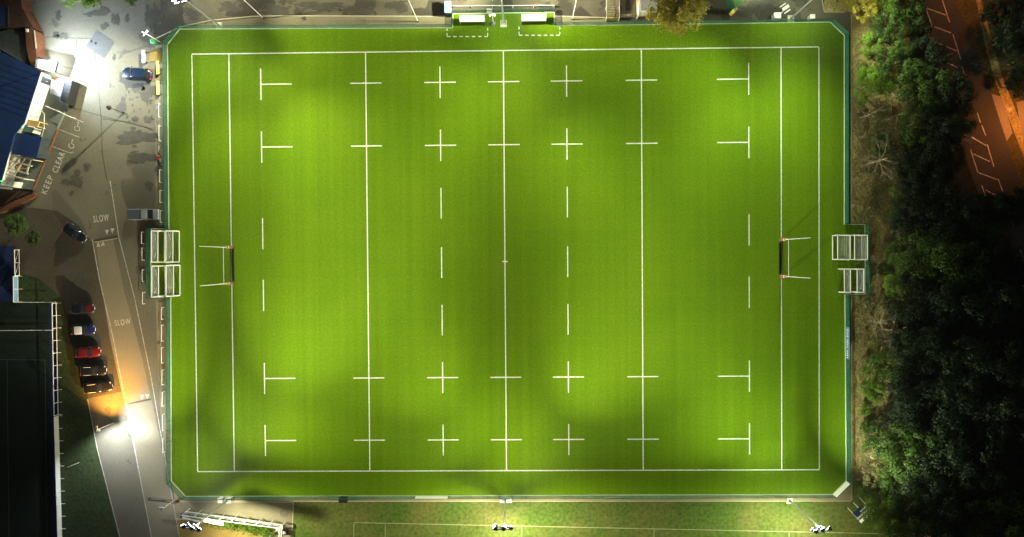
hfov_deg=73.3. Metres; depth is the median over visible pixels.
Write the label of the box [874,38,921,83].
broadleaf tree
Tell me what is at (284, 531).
storage bin
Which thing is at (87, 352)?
parked car
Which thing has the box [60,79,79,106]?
shed
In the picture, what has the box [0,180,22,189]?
white container
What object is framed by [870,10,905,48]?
broadleaf tree
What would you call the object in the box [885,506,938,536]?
broadleaf tree
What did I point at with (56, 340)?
pitch rail
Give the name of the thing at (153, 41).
litter bin
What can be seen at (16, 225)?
shrub
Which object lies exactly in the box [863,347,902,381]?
broadleaf tree
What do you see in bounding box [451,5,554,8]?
handrail
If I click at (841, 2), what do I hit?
broadleaf tree
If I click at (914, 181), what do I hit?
broadleaf tree
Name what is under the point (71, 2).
shrub
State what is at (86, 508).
ground
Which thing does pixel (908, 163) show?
broadleaf tree
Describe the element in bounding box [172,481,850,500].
footpath
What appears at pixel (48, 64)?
entrance canopy
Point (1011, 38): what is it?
broadleaf tree
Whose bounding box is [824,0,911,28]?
planting bed
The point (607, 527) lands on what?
grass pitch lines
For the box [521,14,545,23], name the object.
team dugout
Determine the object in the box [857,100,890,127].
bare tree
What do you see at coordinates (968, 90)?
broadleaf tree
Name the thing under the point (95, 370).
parked car
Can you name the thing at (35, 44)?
brick wall
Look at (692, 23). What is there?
pitch fence
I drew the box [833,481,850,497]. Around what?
pitch fence
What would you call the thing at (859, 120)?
bush
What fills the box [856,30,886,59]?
broadleaf tree
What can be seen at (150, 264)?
pitch fence
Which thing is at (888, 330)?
bare tree
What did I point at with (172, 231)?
portable goal
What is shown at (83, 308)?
parked car
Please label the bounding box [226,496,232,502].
service cabinet
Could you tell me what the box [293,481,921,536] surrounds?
rough grass
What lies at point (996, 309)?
broadleaf tree
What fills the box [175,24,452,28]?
pitch fence
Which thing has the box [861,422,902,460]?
broadleaf tree
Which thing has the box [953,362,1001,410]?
broadleaf tree
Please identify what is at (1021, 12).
broadleaf tree
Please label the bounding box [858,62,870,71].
bush
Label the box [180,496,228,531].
floodlight mast
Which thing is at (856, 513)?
stand
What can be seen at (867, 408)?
bush
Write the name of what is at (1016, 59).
broadleaf tree
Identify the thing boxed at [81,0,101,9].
shrub
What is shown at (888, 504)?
broadleaf tree
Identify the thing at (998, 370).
broadleaf tree
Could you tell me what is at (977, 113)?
street markings
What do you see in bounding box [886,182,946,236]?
broadleaf tree
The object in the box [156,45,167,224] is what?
footpath
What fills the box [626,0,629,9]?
dark door mat
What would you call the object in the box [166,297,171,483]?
pitch fence
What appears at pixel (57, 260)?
muddy verge
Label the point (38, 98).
window
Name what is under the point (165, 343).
footpath
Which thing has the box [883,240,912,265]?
broadleaf tree
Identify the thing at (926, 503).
broadleaf tree
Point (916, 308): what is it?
broadleaf tree
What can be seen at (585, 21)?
footpath
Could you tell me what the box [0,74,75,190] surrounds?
raised terrace
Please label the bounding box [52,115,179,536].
lane markings
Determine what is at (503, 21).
floodlight mast
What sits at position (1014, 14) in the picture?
broadleaf tree
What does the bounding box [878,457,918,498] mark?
broadleaf tree
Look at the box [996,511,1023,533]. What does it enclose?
broadleaf tree
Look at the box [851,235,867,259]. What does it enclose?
portable goal
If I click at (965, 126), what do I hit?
broadleaf tree
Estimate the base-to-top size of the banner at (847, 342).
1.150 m
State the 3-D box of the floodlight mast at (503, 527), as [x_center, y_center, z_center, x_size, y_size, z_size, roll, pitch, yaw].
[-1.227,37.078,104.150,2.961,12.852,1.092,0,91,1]
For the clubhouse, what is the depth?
107.26 m
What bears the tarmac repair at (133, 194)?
on the car park tarmac at (86, 202)
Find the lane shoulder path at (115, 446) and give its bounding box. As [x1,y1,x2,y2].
[88,398,150,536]
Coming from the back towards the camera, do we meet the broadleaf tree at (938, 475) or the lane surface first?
the lane surface
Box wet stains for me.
[53,0,810,195]
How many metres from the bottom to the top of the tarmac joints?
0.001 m
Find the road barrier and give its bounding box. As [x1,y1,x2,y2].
[148,498,177,503]
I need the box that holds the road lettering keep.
[41,175,52,194]
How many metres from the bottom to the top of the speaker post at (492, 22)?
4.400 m
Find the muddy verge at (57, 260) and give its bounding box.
[0,208,121,397]
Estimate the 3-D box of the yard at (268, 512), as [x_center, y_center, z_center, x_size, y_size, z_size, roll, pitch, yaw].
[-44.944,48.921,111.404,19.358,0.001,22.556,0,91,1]
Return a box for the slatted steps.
[605,0,619,20]
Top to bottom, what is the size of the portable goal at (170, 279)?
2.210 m
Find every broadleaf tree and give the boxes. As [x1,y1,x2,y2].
[837,0,850,5]
[844,0,880,22]
[852,64,895,102]
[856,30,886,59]
[857,116,888,150]
[857,375,886,404]
[860,459,888,488]
[860,489,908,536]
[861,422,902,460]
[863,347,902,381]
[870,0,909,23]
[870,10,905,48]
[873,90,929,140]
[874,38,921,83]
[875,407,914,440]
[876,417,943,481]
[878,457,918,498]
[882,271,944,326]
[882,273,910,297]
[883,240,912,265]
[883,369,941,428]
[884,0,928,37]
[885,135,932,181]
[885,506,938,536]
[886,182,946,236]
[887,209,899,220]
[888,183,904,200]
[889,315,947,377]
[891,466,951,519]
[893,59,953,117]
[894,105,943,148]
[894,226,956,284]
[895,165,936,202]
[899,110,967,162]
[906,15,933,40]
[906,33,952,75]
[907,159,961,205]
[907,449,956,497]
[908,261,961,302]
[908,404,952,449]
[909,305,959,346]
[911,213,964,259]
[911,353,959,400]
[912,183,983,245]
[913,432,983,498]
[914,377,989,445]
[919,89,963,132]
[919,231,992,291]
[921,272,988,340]
[921,323,996,394]
[924,521,966,536]
[927,67,980,115]
[933,142,966,175]
[943,102,978,139]
[944,258,995,310]
[944,408,995,459]
[953,270,1023,330]
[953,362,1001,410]
[954,381,1023,448]
[956,323,1023,387]
[960,430,1023,502]
[977,0,1021,25]
[989,16,1023,56]
[989,367,1023,412]
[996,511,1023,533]
[1000,0,1023,23]
[1001,68,1023,99]
[1005,42,1023,73]
[1013,5,1023,43]
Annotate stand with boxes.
[848,497,872,522]
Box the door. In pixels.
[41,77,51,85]
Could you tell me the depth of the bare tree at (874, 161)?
104.53 m
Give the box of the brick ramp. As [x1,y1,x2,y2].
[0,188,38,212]
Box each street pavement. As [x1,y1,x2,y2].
[992,94,1011,139]
[1016,101,1023,137]
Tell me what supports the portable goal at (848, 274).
on the artificial pitch at (631, 343)
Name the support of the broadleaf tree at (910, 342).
on the scrub strip
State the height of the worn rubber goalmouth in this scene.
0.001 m
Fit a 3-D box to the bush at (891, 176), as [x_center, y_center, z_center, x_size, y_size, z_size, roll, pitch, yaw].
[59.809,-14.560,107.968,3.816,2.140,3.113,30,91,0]
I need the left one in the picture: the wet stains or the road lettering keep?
the road lettering keep
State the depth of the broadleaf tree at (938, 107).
102.76 m
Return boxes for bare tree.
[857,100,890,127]
[860,138,906,181]
[862,449,884,467]
[866,309,894,339]
[875,314,917,350]
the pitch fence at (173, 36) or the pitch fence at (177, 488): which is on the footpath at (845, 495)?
the pitch fence at (177, 488)
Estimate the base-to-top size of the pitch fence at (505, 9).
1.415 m
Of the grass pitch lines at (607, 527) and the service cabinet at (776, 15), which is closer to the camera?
the service cabinet at (776, 15)
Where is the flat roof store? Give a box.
[0,29,31,65]
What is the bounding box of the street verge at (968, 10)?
[955,0,1023,187]
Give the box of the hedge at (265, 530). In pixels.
[190,510,274,536]
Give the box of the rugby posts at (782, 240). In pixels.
[779,238,804,277]
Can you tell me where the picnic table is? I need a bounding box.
[780,3,789,13]
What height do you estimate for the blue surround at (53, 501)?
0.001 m
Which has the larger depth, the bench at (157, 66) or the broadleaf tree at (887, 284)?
the bench at (157, 66)
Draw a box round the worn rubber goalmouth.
[232,243,781,280]
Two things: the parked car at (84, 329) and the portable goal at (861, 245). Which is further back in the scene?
the parked car at (84, 329)
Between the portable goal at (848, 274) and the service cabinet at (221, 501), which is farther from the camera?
the service cabinet at (221, 501)
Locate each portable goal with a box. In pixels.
[151,230,164,262]
[151,265,165,296]
[165,230,179,262]
[166,265,179,296]
[832,235,850,259]
[838,268,850,292]
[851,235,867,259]
[851,268,864,292]
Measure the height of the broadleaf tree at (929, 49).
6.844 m
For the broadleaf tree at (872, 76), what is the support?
on the scrub strip
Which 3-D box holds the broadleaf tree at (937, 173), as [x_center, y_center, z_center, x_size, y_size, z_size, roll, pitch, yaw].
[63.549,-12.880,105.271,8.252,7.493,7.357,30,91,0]
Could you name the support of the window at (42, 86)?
in the clubhouse
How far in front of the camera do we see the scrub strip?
109.19 m
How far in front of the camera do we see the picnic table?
108.06 m
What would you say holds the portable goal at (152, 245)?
on the artificial pitch at (631, 343)
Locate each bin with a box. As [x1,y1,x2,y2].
[149,51,160,60]
[150,38,157,44]
[282,529,287,534]
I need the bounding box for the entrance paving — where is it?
[50,79,63,96]
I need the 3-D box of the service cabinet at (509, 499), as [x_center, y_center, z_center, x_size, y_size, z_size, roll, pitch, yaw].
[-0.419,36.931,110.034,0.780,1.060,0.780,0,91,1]
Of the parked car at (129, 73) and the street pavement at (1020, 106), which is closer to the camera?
the street pavement at (1020, 106)
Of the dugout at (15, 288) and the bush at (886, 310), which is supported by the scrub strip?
the bush at (886, 310)
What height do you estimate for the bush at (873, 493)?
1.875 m
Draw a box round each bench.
[156,61,159,73]
[156,81,160,94]
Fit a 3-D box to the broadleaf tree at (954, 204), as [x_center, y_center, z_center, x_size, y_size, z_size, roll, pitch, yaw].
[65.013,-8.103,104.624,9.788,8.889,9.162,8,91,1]
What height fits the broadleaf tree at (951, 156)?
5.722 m
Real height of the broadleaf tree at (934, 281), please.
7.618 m
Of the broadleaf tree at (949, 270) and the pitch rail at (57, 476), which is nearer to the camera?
the broadleaf tree at (949, 270)
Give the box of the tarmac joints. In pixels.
[94,236,150,422]
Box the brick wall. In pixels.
[25,27,45,71]
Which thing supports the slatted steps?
on the tarmac at (718, 10)
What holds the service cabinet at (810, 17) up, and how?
on the tarmac at (718, 10)
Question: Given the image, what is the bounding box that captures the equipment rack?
[180,508,285,536]
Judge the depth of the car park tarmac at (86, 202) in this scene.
110.69 m
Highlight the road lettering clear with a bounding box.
[52,152,65,172]
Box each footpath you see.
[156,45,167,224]
[156,301,170,478]
[157,16,452,43]
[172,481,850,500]
[555,17,606,24]
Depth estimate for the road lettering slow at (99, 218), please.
110.86 m
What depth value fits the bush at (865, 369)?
108.23 m
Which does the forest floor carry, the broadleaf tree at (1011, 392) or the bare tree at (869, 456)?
the broadleaf tree at (1011, 392)
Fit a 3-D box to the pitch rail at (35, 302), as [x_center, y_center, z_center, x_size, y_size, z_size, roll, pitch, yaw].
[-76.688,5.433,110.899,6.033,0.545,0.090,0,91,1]
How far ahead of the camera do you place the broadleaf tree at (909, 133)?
103.18 m
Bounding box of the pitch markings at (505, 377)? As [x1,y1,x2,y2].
[191,27,819,471]
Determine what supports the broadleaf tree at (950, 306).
on the forest floor
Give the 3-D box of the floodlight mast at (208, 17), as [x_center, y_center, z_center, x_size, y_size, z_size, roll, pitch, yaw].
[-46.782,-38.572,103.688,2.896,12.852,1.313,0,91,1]
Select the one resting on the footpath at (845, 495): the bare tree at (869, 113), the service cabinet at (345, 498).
the service cabinet at (345, 498)
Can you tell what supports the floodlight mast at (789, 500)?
on the footpath at (845, 495)
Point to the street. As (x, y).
(1003, 170)
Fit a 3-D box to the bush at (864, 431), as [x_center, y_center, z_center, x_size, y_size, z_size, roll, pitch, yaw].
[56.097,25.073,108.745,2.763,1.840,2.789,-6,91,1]
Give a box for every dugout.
[13,276,17,301]
[459,15,484,24]
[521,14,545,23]
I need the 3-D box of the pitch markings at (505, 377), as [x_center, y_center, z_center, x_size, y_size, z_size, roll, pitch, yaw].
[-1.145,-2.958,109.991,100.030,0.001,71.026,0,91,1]
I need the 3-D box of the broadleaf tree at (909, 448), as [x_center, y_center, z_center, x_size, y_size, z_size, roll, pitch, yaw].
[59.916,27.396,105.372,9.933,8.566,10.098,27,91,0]
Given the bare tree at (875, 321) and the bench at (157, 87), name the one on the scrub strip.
the bare tree at (875, 321)
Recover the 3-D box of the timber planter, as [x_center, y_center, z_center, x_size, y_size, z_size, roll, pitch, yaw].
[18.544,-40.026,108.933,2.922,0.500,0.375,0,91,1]
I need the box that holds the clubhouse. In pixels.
[0,50,51,180]
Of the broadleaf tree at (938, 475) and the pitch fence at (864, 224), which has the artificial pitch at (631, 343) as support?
the pitch fence at (864, 224)
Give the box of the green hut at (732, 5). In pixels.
[724,0,744,15]
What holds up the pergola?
on the raised terrace
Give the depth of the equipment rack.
109.75 m
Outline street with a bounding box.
[925,0,1023,294]
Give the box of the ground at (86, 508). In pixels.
[16,0,850,536]
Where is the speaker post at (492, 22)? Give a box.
[489,14,495,25]
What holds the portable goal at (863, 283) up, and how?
on the artificial pitch at (631, 343)
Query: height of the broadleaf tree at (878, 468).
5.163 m
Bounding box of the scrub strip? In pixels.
[852,29,909,480]
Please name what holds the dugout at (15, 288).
on the ground at (86, 508)
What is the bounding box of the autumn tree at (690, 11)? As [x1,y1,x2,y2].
[644,0,712,35]
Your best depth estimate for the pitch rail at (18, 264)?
110.20 m
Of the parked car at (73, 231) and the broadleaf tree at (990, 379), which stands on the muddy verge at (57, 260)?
the parked car at (73, 231)
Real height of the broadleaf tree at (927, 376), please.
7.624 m
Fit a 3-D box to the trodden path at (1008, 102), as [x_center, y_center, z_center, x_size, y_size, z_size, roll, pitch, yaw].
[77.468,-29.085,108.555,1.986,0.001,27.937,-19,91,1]
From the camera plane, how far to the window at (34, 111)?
108.76 m
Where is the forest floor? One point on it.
(967, 181)
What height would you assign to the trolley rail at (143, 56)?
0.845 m
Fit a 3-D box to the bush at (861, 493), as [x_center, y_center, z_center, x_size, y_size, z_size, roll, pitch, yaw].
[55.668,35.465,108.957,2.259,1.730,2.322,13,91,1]
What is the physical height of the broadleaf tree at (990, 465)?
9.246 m
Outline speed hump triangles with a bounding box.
[94,229,148,398]
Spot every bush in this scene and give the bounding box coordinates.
[856,97,867,107]
[856,119,869,130]
[857,486,872,499]
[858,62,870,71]
[859,402,872,415]
[860,418,875,435]
[861,365,870,376]
[864,488,880,501]
[870,132,892,154]
[870,340,887,354]
[877,259,894,275]
[880,298,899,316]
[882,166,902,185]
[890,193,910,209]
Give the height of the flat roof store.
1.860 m
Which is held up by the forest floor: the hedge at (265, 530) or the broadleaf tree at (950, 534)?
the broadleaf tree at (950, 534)
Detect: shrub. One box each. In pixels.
[2,213,28,236]
[24,229,40,246]
[59,0,80,8]
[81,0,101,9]
[124,0,136,6]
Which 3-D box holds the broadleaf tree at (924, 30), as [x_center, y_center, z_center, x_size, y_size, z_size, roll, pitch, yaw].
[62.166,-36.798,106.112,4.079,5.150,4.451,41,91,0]
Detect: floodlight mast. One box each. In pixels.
[171,0,222,28]
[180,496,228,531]
[492,496,512,530]
[500,0,506,26]
[786,497,831,533]
[787,0,811,21]
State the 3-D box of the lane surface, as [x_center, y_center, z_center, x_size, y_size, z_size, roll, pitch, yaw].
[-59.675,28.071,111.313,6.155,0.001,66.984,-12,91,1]
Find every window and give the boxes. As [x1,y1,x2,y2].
[30,108,37,117]
[34,95,41,104]
[38,83,45,93]
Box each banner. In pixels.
[415,496,447,498]
[846,327,849,359]
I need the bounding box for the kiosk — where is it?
[444,1,451,16]
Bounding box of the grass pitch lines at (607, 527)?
[353,522,988,536]
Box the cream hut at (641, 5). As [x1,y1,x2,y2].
[636,0,656,17]
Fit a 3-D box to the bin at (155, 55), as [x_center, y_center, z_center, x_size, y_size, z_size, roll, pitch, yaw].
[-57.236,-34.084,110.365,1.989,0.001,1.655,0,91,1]
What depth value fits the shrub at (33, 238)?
109.59 m
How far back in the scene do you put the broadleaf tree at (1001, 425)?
101.56 m
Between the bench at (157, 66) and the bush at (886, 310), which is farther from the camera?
the bench at (157, 66)
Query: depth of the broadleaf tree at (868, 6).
104.19 m
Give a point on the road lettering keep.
(47, 185)
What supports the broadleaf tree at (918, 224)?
on the forest floor
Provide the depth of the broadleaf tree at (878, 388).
105.51 m
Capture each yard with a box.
[175,502,292,536]
[177,519,259,536]
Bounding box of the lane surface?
[96,238,177,536]
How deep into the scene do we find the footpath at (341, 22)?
109.90 m
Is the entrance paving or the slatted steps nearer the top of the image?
the slatted steps
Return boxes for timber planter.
[620,14,638,16]
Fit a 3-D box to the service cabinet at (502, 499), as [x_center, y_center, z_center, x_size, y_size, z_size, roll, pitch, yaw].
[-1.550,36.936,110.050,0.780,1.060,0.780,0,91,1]
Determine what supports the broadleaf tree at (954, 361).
on the forest floor
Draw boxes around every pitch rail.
[0,330,48,330]
[14,250,19,275]
[17,302,53,302]
[52,303,61,415]
[54,415,65,536]
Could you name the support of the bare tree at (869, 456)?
on the scrub strip
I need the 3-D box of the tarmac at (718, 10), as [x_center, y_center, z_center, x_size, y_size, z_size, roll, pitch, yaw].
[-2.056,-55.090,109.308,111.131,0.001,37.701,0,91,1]
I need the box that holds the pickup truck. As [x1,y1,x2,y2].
[127,208,158,220]
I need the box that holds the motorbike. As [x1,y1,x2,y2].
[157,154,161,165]
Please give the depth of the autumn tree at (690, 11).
103.22 m
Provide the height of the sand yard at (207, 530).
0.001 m
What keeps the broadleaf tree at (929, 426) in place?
on the forest floor
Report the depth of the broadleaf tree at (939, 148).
102.14 m
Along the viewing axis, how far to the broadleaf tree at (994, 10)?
103.71 m
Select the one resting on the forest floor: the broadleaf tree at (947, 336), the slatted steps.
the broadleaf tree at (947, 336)
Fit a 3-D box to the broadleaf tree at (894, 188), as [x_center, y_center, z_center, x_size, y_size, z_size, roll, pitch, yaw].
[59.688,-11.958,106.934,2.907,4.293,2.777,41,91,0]
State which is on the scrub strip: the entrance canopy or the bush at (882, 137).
the bush at (882, 137)
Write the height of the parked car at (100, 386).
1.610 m
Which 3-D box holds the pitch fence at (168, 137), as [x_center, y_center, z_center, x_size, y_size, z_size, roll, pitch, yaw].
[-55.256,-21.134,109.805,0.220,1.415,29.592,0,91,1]
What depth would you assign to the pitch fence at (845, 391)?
109.34 m
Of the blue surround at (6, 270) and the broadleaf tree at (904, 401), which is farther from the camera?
the blue surround at (6, 270)
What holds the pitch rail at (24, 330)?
on the dark pitch at (25, 449)
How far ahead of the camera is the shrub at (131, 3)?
109.16 m
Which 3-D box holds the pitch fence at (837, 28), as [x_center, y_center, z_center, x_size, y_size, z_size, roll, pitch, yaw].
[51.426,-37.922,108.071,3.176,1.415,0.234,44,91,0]
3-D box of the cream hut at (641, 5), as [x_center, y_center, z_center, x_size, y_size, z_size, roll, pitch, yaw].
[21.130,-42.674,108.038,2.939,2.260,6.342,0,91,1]
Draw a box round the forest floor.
[896,0,1023,536]
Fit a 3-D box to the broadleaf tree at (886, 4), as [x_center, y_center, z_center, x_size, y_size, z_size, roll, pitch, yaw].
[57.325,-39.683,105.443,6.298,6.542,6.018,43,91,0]
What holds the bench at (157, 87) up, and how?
on the footpath at (161, 99)
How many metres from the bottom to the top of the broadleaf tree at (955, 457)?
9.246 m
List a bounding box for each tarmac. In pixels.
[0,0,174,535]
[154,0,850,37]
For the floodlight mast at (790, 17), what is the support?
on the tarmac at (718, 10)
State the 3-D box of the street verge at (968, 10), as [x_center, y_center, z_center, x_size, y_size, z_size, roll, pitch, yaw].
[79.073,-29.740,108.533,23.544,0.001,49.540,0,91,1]
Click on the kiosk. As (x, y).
(447, 8)
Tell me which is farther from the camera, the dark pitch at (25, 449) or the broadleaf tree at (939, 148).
the dark pitch at (25, 449)
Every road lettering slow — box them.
[93,214,107,222]
[114,319,129,325]
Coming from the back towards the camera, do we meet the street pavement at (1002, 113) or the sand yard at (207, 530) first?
the sand yard at (207, 530)
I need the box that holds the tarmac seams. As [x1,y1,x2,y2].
[50,37,153,179]
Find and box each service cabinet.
[217,496,224,502]
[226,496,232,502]
[338,496,347,502]
[500,496,504,502]
[507,496,511,502]
[771,12,780,20]
[807,14,814,20]
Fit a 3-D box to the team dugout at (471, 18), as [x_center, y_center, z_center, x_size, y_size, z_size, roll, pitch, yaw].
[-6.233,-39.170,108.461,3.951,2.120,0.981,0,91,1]
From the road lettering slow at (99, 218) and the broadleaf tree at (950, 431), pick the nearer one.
the broadleaf tree at (950, 431)
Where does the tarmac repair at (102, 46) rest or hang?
on the car park tarmac at (86, 202)
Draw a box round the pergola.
[5,154,43,180]
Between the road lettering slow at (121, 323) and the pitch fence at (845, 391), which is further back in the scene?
the road lettering slow at (121, 323)
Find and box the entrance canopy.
[35,57,67,75]
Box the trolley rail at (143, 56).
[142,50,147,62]
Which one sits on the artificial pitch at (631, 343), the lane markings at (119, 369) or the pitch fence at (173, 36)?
the pitch fence at (173, 36)
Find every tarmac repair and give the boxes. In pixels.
[86,30,113,57]
[108,180,156,238]
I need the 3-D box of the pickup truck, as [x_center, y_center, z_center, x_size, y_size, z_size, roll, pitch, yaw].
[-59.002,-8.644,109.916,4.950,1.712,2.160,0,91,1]
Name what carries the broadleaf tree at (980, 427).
on the forest floor
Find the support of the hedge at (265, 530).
on the yard at (268, 512)
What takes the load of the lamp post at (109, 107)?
on the car park tarmac at (86, 202)
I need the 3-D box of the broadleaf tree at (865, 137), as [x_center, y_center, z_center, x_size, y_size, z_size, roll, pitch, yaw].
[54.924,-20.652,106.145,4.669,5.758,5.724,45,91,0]
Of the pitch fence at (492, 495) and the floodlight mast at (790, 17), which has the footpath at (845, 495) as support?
the pitch fence at (492, 495)
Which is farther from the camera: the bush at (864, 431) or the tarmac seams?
the tarmac seams
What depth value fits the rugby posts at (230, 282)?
108.88 m
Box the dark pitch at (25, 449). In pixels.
[0,302,54,536]
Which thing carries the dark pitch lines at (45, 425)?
on the dark pitch at (25, 449)
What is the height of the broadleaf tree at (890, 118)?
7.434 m
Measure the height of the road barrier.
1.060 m
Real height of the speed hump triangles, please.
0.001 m
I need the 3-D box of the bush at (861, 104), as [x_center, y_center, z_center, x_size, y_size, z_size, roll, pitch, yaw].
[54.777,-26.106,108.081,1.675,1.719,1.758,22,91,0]
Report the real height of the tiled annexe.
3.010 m
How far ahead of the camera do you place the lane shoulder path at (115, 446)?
111.42 m
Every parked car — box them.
[62,222,87,242]
[69,302,94,314]
[70,324,95,335]
[74,346,100,358]
[79,364,106,376]
[83,380,112,393]
[122,66,152,81]
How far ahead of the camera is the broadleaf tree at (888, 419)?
104.72 m
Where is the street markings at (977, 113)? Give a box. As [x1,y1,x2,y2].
[926,0,1023,285]
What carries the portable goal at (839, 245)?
on the artificial pitch at (631, 343)
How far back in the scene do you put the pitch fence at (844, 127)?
108.45 m
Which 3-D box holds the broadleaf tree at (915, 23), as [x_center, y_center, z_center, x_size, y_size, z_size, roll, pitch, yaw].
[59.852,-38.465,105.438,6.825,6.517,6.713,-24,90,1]
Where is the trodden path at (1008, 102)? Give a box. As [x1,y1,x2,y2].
[976,0,1023,155]
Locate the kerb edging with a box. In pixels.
[155,0,851,536]
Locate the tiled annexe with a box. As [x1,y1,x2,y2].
[0,0,41,31]
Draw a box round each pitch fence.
[145,227,168,298]
[162,26,179,43]
[162,42,168,228]
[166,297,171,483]
[166,481,184,499]
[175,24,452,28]
[182,494,835,499]
[452,8,554,13]
[554,18,833,25]
[830,18,848,34]
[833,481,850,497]
[844,33,848,224]
[844,223,870,295]
[844,295,850,483]
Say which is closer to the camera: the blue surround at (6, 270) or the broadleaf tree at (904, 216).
the broadleaf tree at (904, 216)
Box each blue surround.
[0,246,14,301]
[49,303,57,536]
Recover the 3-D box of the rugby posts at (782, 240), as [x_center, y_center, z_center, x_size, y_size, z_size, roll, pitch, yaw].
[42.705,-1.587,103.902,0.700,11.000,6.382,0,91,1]
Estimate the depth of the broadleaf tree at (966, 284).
102.16 m
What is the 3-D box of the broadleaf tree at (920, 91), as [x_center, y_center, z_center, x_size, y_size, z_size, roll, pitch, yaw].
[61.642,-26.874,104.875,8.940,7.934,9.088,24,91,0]
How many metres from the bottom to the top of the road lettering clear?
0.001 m
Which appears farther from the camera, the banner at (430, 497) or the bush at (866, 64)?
the banner at (430, 497)
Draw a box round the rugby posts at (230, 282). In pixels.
[199,246,233,285]
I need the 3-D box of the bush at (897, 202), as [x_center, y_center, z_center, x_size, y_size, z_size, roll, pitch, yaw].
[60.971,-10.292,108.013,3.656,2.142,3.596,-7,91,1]
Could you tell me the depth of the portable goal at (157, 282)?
108.77 m
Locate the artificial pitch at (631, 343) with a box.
[151,13,864,495]
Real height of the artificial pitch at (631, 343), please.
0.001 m
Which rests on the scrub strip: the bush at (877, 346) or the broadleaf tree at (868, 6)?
the bush at (877, 346)
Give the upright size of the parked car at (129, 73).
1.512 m
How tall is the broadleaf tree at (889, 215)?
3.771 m
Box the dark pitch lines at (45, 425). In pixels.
[0,359,46,521]
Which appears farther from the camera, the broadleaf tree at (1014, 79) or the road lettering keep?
the road lettering keep
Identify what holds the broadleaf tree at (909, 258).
on the forest floor
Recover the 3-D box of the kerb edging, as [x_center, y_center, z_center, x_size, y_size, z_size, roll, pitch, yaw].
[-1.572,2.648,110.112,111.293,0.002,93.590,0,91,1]
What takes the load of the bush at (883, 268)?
on the scrub strip
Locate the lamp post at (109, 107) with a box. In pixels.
[106,105,124,113]
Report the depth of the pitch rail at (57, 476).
111.00 m

